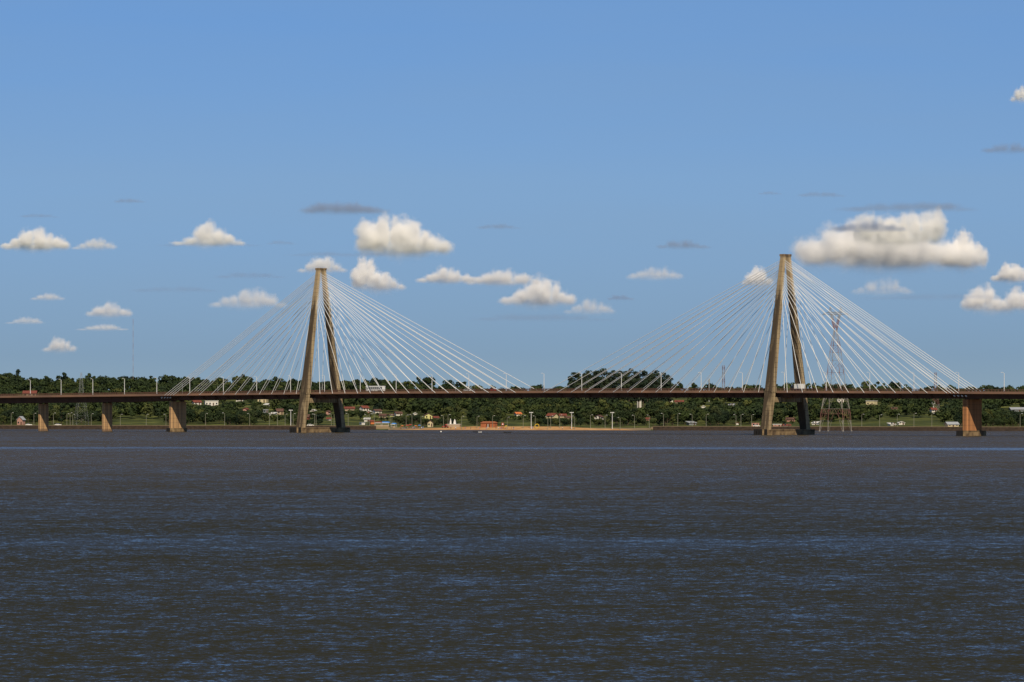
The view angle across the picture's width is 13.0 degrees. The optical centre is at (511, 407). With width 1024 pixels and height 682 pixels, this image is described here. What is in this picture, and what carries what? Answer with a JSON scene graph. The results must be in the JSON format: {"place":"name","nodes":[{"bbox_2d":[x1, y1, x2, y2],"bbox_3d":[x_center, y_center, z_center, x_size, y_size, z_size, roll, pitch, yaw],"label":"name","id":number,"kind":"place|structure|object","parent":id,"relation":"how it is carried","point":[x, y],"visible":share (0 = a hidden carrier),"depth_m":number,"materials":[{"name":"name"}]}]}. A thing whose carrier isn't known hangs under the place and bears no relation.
{"place":"outdoors","nodes":[
{"label":"outdoors","id":0,"kind":"place"},
{"bbox_2d":[0,429,1023,681],"bbox_3d":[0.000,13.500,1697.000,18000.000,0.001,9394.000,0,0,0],"label":"river water","id":1,"kind":"structure","parent":0,"point":[194,555],"depth_m":406.95,"materials":[{"name":"liquid"}]},
{"bbox_2d":[0,254,1023,435],"bbox_3d":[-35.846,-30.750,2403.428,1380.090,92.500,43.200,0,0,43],"label":"cable stayed bridge","id":2,"kind":"structure","parent":1,"relation":"in","point":[335,395],"depth_m":2330.60,"materials":[{"name":"concrete"}]},
{"bbox_2d":[366,386,384,391],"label":"bus","id":3,"kind":"object","parent":2,"relation":"on","point":[370,388],"visible":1,"depth_m":2434.20,"materials":[{"name":"white paint"}]},
{"bbox_2d":[790,384,804,390],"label":"box truck","id":4,"kind":"object","parent":2,"relation":"on","point":[797,385],"visible":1,"depth_m":2241.51,"materials":[{"name":"white paint"}]},
{"bbox_2d":[819,307,851,430],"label":"power pylon","id":5,"kind":"object","parent":1,"relation":"in","point":[838,352],"visible":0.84,"depth_m":2588.90,"materials":[{"name":"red metal"}]},
{"bbox_2d":[0,388,1023,429],"bbox_3d":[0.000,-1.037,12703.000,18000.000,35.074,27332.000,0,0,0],"label":"hillside","id":6,"kind":"structure","parent":0,"point":[910,419],"depth_m":2907.75,"materials":[{"name":"green plant"}]},
{"bbox_2d":[0,410,11,416],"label":"tree","id":7,"kind":"object","parent":6,"relation":"on","point":[8,413],"visible":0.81,"depth_m":2954.89,"materials":[{"name":"green plant"}]},
{"bbox_2d":[7,417,15,423],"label":"tree","id":8,"kind":"object","parent":6,"relation":"on","point":[10,420],"visible":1,"depth_m":2927.86,"materials":[{"name":"green plant"}]},
{"bbox_2d":[13,412,25,418],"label":"tree","id":9,"kind":"object","parent":6,"relation":"on","point":[17,415],"visible":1,"depth_m":2928.54,"materials":[{"name":"green plant"}]},
{"bbox_2d":[16,416,25,424],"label":"house","id":10,"kind":"structure","parent":6,"relation":"on","point":[20,420],"depth_m":2923.88,"materials":[{"name":"pink paint"}]},
{"bbox_2d":[12,406,31,415],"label":"tree","id":11,"kind":"object","parent":6,"relation":"on","point":[23,410],"visible":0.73,"depth_m":2964.95,"materials":[{"name":"green plant"}]},
{"bbox_2d":[23,413,32,422],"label":"tree","id":12,"kind":"object","parent":6,"relation":"on","point":[27,415],"visible":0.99,"depth_m":2944.45,"materials":[{"name":"green plant"}]},
{"bbox_2d":[31,408,37,423],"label":"tree","id":13,"kind":"object","parent":6,"relation":"on","point":[35,417],"visible":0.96,"depth_m":2943.82,"materials":[{"name":"green plant"}]},
{"bbox_2d":[49,408,59,423],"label":"tree","id":14,"kind":"object","parent":6,"relation":"on","point":[54,411],"visible":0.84,"depth_m":2946.50,"materials":[{"name":"green plant"}]},
{"bbox_2d":[58,403,65,423],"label":"tree","id":15,"kind":"object","parent":6,"relation":"on","point":[62,407],"visible":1,"depth_m":2951.75,"materials":[{"name":"green plant"}]},
{"bbox_2d":[65,410,75,423],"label":"tree","id":16,"kind":"object","parent":6,"relation":"on","point":[69,415],"visible":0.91,"depth_m":2939.24,"materials":[{"name":"green plant"}]},
{"bbox_2d":[76,412,85,422],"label":"tree","id":17,"kind":"object","parent":6,"relation":"on","point":[81,415],"visible":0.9,"depth_m":2962.53,"materials":[{"name":"green plant"}]},
{"bbox_2d":[74,373,88,424],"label":"power pylon","id":18,"kind":"object","parent":6,"relation":"on","point":[82,389],"visible":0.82,"depth_m":2902.45,"materials":[{"name":"silver metal"}]},
{"bbox_2d":[83,411,98,421],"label":"tree","id":19,"kind":"object","parent":6,"relation":"on","point":[90,415],"visible":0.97,"depth_m":2941.04,"materials":[{"name":"green plant"}]},
{"bbox_2d":[161,411,168,420],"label":"tree","id":20,"kind":"object","parent":6,"relation":"on","point":[166,417],"visible":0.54,"depth_m":2890.92,"materials":[{"name":"green plant"}]},
{"bbox_2d":[0,425,375,429],"bbox_3d":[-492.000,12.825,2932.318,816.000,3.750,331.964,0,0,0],"label":"river wall","id":21,"kind":"structure","parent":6,"relation":"on","point":[270,427],"depth_m":2815.34,"materials":[{"name":"concrete"}]},
{"bbox_2d":[186,407,196,423],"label":"tree","id":22,"kind":"object","parent":6,"relation":"on","point":[190,413],"visible":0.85,"depth_m":2927.16,"materials":[{"name":"green plant"}]},
{"bbox_2d":[191,400,201,404],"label":"house","id":23,"kind":"structure","parent":6,"relation":"on","point":[198,402],"depth_m":3252.94,"materials":[{"name":"white tile"}]},
{"bbox_2d":[199,410,212,421],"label":"tree","id":24,"kind":"object","parent":6,"relation":"on","point":[208,416],"visible":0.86,"depth_m":2914.97,"materials":[{"name":"green plant"}]},
{"bbox_2d":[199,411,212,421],"bbox_3d":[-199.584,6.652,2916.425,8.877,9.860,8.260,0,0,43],"label":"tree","id":25,"kind":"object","parent":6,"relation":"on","point":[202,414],"visible":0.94,"depth_m":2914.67,"materials":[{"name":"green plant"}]},
{"bbox_2d":[204,401,217,405],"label":"house","id":26,"kind":"structure","parent":6,"relation":"on","point":[212,403],"depth_m":3230.82,"materials":[{"name":"white paint"}]},
{"bbox_2d":[214,410,223,423],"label":"tree","id":27,"kind":"object","parent":6,"relation":"on","point":[220,414],"visible":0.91,"depth_m":2919.76,"materials":[{"name":"green plant"}]},
{"bbox_2d":[226,414,235,424],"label":"tree","id":28,"kind":"object","parent":6,"relation":"on","point":[232,417],"visible":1,"depth_m":2825.76,"materials":[{"name":"green plant"}]},
{"bbox_2d":[235,410,245,424],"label":"tree","id":29,"kind":"object","parent":6,"relation":"on","point":[237,413],"visible":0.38,"depth_m":2885.13,"materials":[{"name":"green plant"}]},
{"bbox_2d":[238,414,248,422],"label":"tree","id":30,"kind":"object","parent":6,"relation":"on","point":[244,418],"visible":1,"depth_m":2819.56,"materials":[{"name":"green plant"}]},
{"bbox_2d":[243,410,256,424],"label":"tree","id":31,"kind":"object","parent":6,"relation":"on","point":[249,412],"visible":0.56,"depth_m":2850.90,"materials":[{"name":"green plant"}]},
{"bbox_2d":[247,416,255,423],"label":"tree","id":32,"kind":"object","parent":6,"relation":"on","point":[252,418],"visible":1,"depth_m":2825.05,"materials":[{"name":"green plant"}]},
{"bbox_2d":[275,409,283,414],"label":"house","id":33,"kind":"structure","parent":6,"relation":"on","point":[281,411],"depth_m":3090.15,"materials":[{"name":"white tile"}]},
{"bbox_2d":[311,413,324,424],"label":"tree","id":34,"kind":"object","parent":6,"relation":"on","point":[319,418],"visible":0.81,"depth_m":2840.89,"materials":[{"name":"green plant"}]},
{"bbox_2d":[359,406,368,410],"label":"house","id":35,"kind":"structure","parent":6,"relation":"on","point":[364,408],"depth_m":3105.98,"materials":[{"name":"white tile"}]},
{"bbox_2d":[372,409,381,412],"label":"house","id":36,"kind":"structure","parent":6,"relation":"on","point":[376,410],"depth_m":3047.68,"materials":[{"name":"white tile"}]},
{"bbox_2d":[391,416,400,421],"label":"tree","id":37,"kind":"object","parent":6,"relation":"on","point":[396,418],"visible":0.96,"depth_m":2806.02,"materials":[{"name":"green plant"}]},
{"bbox_2d":[401,416,409,426],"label":"tree","id":38,"kind":"object","parent":6,"relation":"on","point":[406,420],"visible":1,"depth_m":2777.23,"materials":[{"name":"green plant"}]},
{"bbox_2d":[410,415,418,422],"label":"tree","id":39,"kind":"object","parent":6,"relation":"on","point":[413,417],"visible":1,"depth_m":2787.03,"materials":[{"name":"green plant"}]},
{"bbox_2d":[423,413,432,418],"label":"house","id":40,"kind":"structure","parent":6,"relation":"on","point":[428,415],"depth_m":2960.30,"materials":[{"name":"yellow paint"}]},
{"bbox_2d":[422,377,435,383],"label":"tree","id":41,"kind":"object","parent":6,"relation":"on","point":[428,379],"visible":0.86,"depth_m":3780.98,"materials":[{"name":"green plant"}]},
{"bbox_2d":[441,414,449,422],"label":"tree","id":42,"kind":"object","parent":6,"relation":"on","point":[446,416],"visible":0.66,"depth_m":2837.62,"materials":[{"name":"green plant"}]},
{"bbox_2d":[443,379,453,386],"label":"tree","id":43,"kind":"object","parent":6,"relation":"on","point":[447,383],"visible":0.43,"depth_m":3783.22,"materials":[{"name":"green plant"}]},
{"bbox_2d":[447,418,460,426],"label":"sail monument","id":44,"kind":"object","parent":6,"relation":"on","point":[454,424],"visible":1,"depth_m":2761.86,"materials":[{"name":"white paint"}]},
{"bbox_2d":[448,411,460,419],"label":"tree","id":45,"kind":"object","parent":6,"relation":"on","point":[453,415],"visible":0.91,"depth_m":2820.63,"materials":[{"name":"green plant"}]},
{"bbox_2d":[466,412,477,422],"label":"tree","id":46,"kind":"object","parent":6,"relation":"on","point":[469,414],"visible":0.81,"depth_m":2841.26,"materials":[{"name":"green plant"}]},
{"bbox_2d":[471,411,483,424],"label":"tree","id":47,"kind":"object","parent":6,"relation":"on","point":[479,413],"visible":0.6,"depth_m":2822.77,"materials":[{"name":"green plant"}]},
{"bbox_2d":[484,411,492,420],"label":"tree","id":48,"kind":"object","parent":6,"relation":"on","point":[489,414],"visible":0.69,"depth_m":2822.95,"materials":[{"name":"green plant"}]},
{"bbox_2d":[480,421,497,427],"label":"beach pavilion","id":49,"kind":"structure","parent":6,"relation":"on","point":[484,424],"depth_m":2753.40,"materials":[{"name":"orange brick"}]},
{"bbox_2d":[489,407,501,419],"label":"tree","id":50,"kind":"object","parent":6,"relation":"on","point":[497,412],"visible":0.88,"depth_m":2831.26,"materials":[{"name":"green plant"}]},
{"bbox_2d":[0,373,1023,424],"bbox_3d":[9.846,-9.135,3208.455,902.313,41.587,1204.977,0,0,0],"label":"woodland","id":51,"kind":"object","parent":6,"relation":"on","point":[13,385],"visible":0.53,"depth_m":3084.53,"materials":[{"name":"green plant"}]},
{"bbox_2d":[530,412,545,425],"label":"tree","id":52,"kind":"object","parent":6,"relation":"on","point":[536,415],"visible":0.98,"depth_m":2789.81,"materials":[{"name":"green plant"}]},
{"bbox_2d":[546,413,558,418],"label":"house","id":53,"kind":"structure","parent":6,"relation":"on","point":[552,415],"depth_m":2948.53,"materials":[{"name":"beige paint"}]},
{"bbox_2d":[559,418,567,425],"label":"tree","id":54,"kind":"object","parent":6,"relation":"on","point":[562,420],"visible":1,"depth_m":2750.44,"materials":[{"name":"green plant"}]},
{"bbox_2d":[567,376,576,404],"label":"eucalyptus tree","id":55,"kind":"object","parent":6,"relation":"on","point":[573,385],"visible":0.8,"depth_m":3148.73,"materials":[{"name":"green plant"}]},
{"bbox_2d":[575,411,583,418],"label":"tree","id":56,"kind":"object","parent":6,"relation":"on","point":[579,415],"visible":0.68,"depth_m":2801.26,"materials":[{"name":"green plant"}]},
{"bbox_2d":[575,372,584,401],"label":"eucalyptus tree","id":57,"kind":"object","parent":6,"relation":"on","point":[578,382],"visible":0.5,"depth_m":3153.41,"materials":[{"name":"green plant"}]},
{"bbox_2d":[576,418,585,426],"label":"tree","id":58,"kind":"object","parent":6,"relation":"on","point":[579,421],"visible":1,"depth_m":2739.13,"materials":[{"name":"green plant"}]},
{"bbox_2d":[582,411,592,423],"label":"tree","id":59,"kind":"object","parent":6,"relation":"on","point":[589,413],"visible":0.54,"depth_m":2817.28,"materials":[{"name":"green plant"}]},
{"bbox_2d":[583,370,593,400],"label":"eucalyptus tree","id":60,"kind":"object","parent":6,"relation":"on","point":[589,384],"visible":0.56,"depth_m":3156.95,"materials":[{"name":"green plant"}]},
{"bbox_2d":[592,370,602,400],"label":"eucalyptus tree","id":61,"kind":"object","parent":6,"relation":"on","point":[597,379],"visible":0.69,"depth_m":3160.58,"materials":[{"name":"green plant"}]},
{"bbox_2d":[598,368,605,398],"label":"eucalyptus tree","id":62,"kind":"object","parent":6,"relation":"on","point":[601,370],"visible":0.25,"depth_m":3197.43,"materials":[{"name":"green plant"}]},
{"bbox_2d":[602,371,610,399],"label":"eucalyptus tree","id":63,"kind":"object","parent":6,"relation":"on","point":[606,382],"visible":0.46,"depth_m":3164.93,"materials":[{"name":"green plant"}]},
{"bbox_2d":[608,372,613,399],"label":"eucalyptus tree","id":64,"kind":"object","parent":6,"relation":"on","point":[611,378],"visible":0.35,"depth_m":3201.86,"materials":[{"name":"green plant"}]},
{"bbox_2d":[606,409,621,425],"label":"tree","id":65,"kind":"object","parent":6,"relation":"on","point":[614,413],"visible":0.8,"depth_m":2765.01,"materials":[{"name":"green plant"}]},
{"bbox_2d":[610,370,620,400],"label":"eucalyptus tree","id":66,"kind":"object","parent":6,"relation":"on","point":[615,384],"visible":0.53,"depth_m":3168.86,"materials":[{"name":"green plant"}]},
{"bbox_2d":[617,417,626,423],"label":"tree","id":67,"kind":"object","parent":6,"relation":"on","point":[623,420],"visible":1,"depth_m":2736.64,"materials":[{"name":"green plant"}]},
{"bbox_2d":[619,371,629,399],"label":"eucalyptus tree","id":68,"kind":"object","parent":6,"relation":"on","point":[624,379],"visible":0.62,"depth_m":3172.80,"materials":[{"name":"green plant"}]},
{"bbox_2d":[619,410,633,424],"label":"tree","id":69,"kind":"object","parent":6,"relation":"on","point":[627,416],"visible":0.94,"depth_m":2781.05,"materials":[{"name":"green plant"}]},
{"bbox_2d":[625,369,633,400],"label":"eucalyptus tree","id":70,"kind":"object","parent":6,"relation":"on","point":[629,377],"visible":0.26,"depth_m":3209.90,"materials":[{"name":"green plant"}]},
{"bbox_2d":[628,371,638,403],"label":"eucalyptus tree","id":71,"kind":"object","parent":6,"relation":"on","point":[632,382],"visible":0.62,"depth_m":3176.46,"materials":[{"name":"green plant"}]},
{"bbox_2d":[630,413,642,425],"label":"tree","id":72,"kind":"object","parent":6,"relation":"on","point":[639,417],"visible":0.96,"depth_m":2766.32,"materials":[{"name":"green plant"}]},
{"bbox_2d":[635,372,640,407],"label":"eucalyptus tree","id":73,"kind":"object","parent":6,"relation":"on","point":[638,377],"visible":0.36,"depth_m":3213.51,"materials":[{"name":"green plant"}]},
{"bbox_2d":[638,370,648,406],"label":"eucalyptus tree","id":74,"kind":"object","parent":6,"relation":"on","point":[642,383],"visible":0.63,"depth_m":3180.96,"materials":[{"name":"green plant"}]},
{"bbox_2d":[646,373,655,399],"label":"eucalyptus tree","id":75,"kind":"object","parent":6,"relation":"on","point":[651,379],"visible":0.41,"depth_m":3185.60,"materials":[{"name":"green plant"}]},
{"bbox_2d":[651,370,661,398],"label":"eucalyptus tree","id":76,"kind":"object","parent":6,"relation":"on","point":[656,383],"visible":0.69,"depth_m":3151.95,"materials":[{"name":"green plant"}]},
{"bbox_2d":[655,408,662,425],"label":"tree","id":77,"kind":"object","parent":6,"relation":"on","point":[657,415],"visible":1,"depth_m":2758.72,"materials":[{"name":"green plant"}]},
{"bbox_2d":[658,408,673,425],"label":"tree","id":78,"kind":"object","parent":6,"relation":"on","point":[666,415],"visible":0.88,"depth_m":2756.10,"materials":[{"name":"green plant"}]},
{"bbox_2d":[661,374,671,401],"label":"eucalyptus tree","id":79,"kind":"object","parent":6,"relation":"on","point":[666,383],"visible":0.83,"depth_m":3155.61,"materials":[{"name":"green plant"}]},
{"bbox_2d":[667,409,678,424],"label":"tree","id":80,"kind":"object","parent":6,"relation":"on","point":[672,413],"visible":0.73,"depth_m":2783.52,"materials":[{"name":"green plant"}]},
{"bbox_2d":[676,409,692,424],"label":"tree","id":81,"kind":"object","parent":6,"relation":"on","point":[682,416],"visible":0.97,"depth_m":2788.60,"materials":[{"name":"green plant"}]},
{"bbox_2d":[685,421,696,424],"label":"shed","id":82,"kind":"structure","parent":6,"relation":"on","point":[690,423],"depth_m":2779.63,"materials":[{"name":"grey metal"}]},
{"bbox_2d":[688,414,697,420],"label":"tree","id":83,"kind":"object","parent":6,"relation":"on","point":[694,416],"visible":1,"depth_m":2791.26,"materials":[{"name":"green plant"}]},
{"bbox_2d":[694,408,699,421],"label":"tree","id":84,"kind":"object","parent":6,"relation":"on","point":[697,412],"visible":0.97,"depth_m":2797.98,"materials":[{"name":"green plant"}]},
{"bbox_2d":[699,411,709,418],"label":"tree","id":85,"kind":"object","parent":6,"relation":"on","point":[703,413],"visible":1,"depth_m":2770.53,"materials":[{"name":"green plant"}]},
{"bbox_2d":[701,416,711,425],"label":"tree","id":86,"kind":"object","parent":6,"relation":"on","point":[706,419],"visible":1,"depth_m":2746.46,"materials":[{"name":"green plant"}]},
{"bbox_2d":[708,415,715,425],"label":"tree","id":87,"kind":"object","parent":6,"relation":"on","point":[712,417],"visible":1,"depth_m":2761.11,"materials":[{"name":"green plant"}]},
{"bbox_2d":[709,406,722,424],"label":"tree","id":88,"kind":"object","parent":6,"relation":"on","point":[715,409],"visible":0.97,"depth_m":2780.76,"materials":[{"name":"green plant"}]},
{"bbox_2d":[710,413,722,424],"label":"tree","id":89,"kind":"object","parent":6,"relation":"on","point":[716,416],"visible":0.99,"depth_m":2771.41,"materials":[{"name":"green plant"}]},
{"bbox_2d":[719,414,726,425],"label":"tree","id":90,"kind":"object","parent":6,"relation":"on","point":[723,418],"visible":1,"depth_m":2750.31,"materials":[{"name":"green plant"}]},
{"bbox_2d":[721,410,731,424],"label":"tree","id":91,"kind":"object","parent":6,"relation":"on","point":[727,413],"visible":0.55,"depth_m":2791.72,"materials":[{"name":"green plant"}]},
{"bbox_2d":[743,413,753,424],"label":"tree","id":92,"kind":"object","parent":6,"relation":"on","point":[746,416],"visible":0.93,"depth_m":2784.01,"materials":[{"name":"green plant"}]},
{"bbox_2d":[772,410,776,423],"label":"tree","id":93,"kind":"object","parent":6,"relation":"on","point":[774,415],"visible":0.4,"depth_m":2780.55,"materials":[{"name":"green plant"}]},
{"bbox_2d":[785,417,795,421],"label":"house","id":94,"kind":"structure","parent":6,"relation":"on","point":[787,419],"depth_m":2930.81,"materials":[{"name":"brown tile"}]},
{"bbox_2d":[653,426,1023,430],"bbox_3d":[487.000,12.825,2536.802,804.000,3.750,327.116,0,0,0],"label":"river wall","id":95,"kind":"structure","parent":6,"relation":"on","point":[884,428],"depth_m":2651.96,"materials":[{"name":"concrete"}]},
{"bbox_2d":[866,401,876,404],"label":"house","id":96,"kind":"structure","parent":6,"relation":"on","point":[871,402],"depth_m":3217.39,"materials":[{"name":"beige paint"}]},
{"bbox_2d":[944,422,959,426],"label":"house","id":97,"kind":"structure","parent":6,"relation":"on","point":[952,424],"depth_m":2637.89,"materials":[{"name":"white paint"}]},
{"bbox_2d":[955,416,962,423],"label":"tree","id":98,"kind":"object","parent":6,"relation":"on","point":[959,420],"visible":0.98,"depth_m":2655.63,"materials":[{"name":"green plant"}]},
{"bbox_2d":[982,410,988,419],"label":"tree","id":99,"kind":"object","parent":6,"relation":"on","point":[984,414],"visible":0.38,"depth_m":2677.59,"materials":[{"name":"green plant"}]},
{"bbox_2d":[986,417,999,423],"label":"tree","id":100,"kind":"object","parent":6,"relation":"on","point":[990,420],"visible":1,"depth_m":2634.01,"materials":[{"name":"green plant"}]},
{"bbox_2d":[1007,417,1017,426],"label":"tree","id":101,"kind":"object","parent":6,"relation":"on","point":[1011,419],"visible":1,"depth_m":2635.37,"materials":[{"name":"green plant"}]},
{"bbox_2d":[1008,407,1023,411],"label":"house","id":102,"kind":"structure","parent":6,"relation":"on","point":[1018,409],"depth_m":3003.34,"materials":[{"name":"white paint"}]},
{"bbox_2d":[1012,412,1022,423],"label":"tree","id":103,"kind":"object","parent":6,"relation":"on","point":[1017,414],"visible":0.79,"depth_m":2672.85,"materials":[{"name":"green plant"}]},
{"bbox_2d":[0,0,1023,390],"label":"sky","id":104,"kind":"structure","parent":0,"point":[538,187],"materials":[{"name":"blue"}]},
{"bbox_2d":[932,372,938,407],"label":"telecom tower","id":105,"kind":"structure","parent":0,"point":[935,389],"depth_m":3057.47,"materials":[{"name":"grey metal"}]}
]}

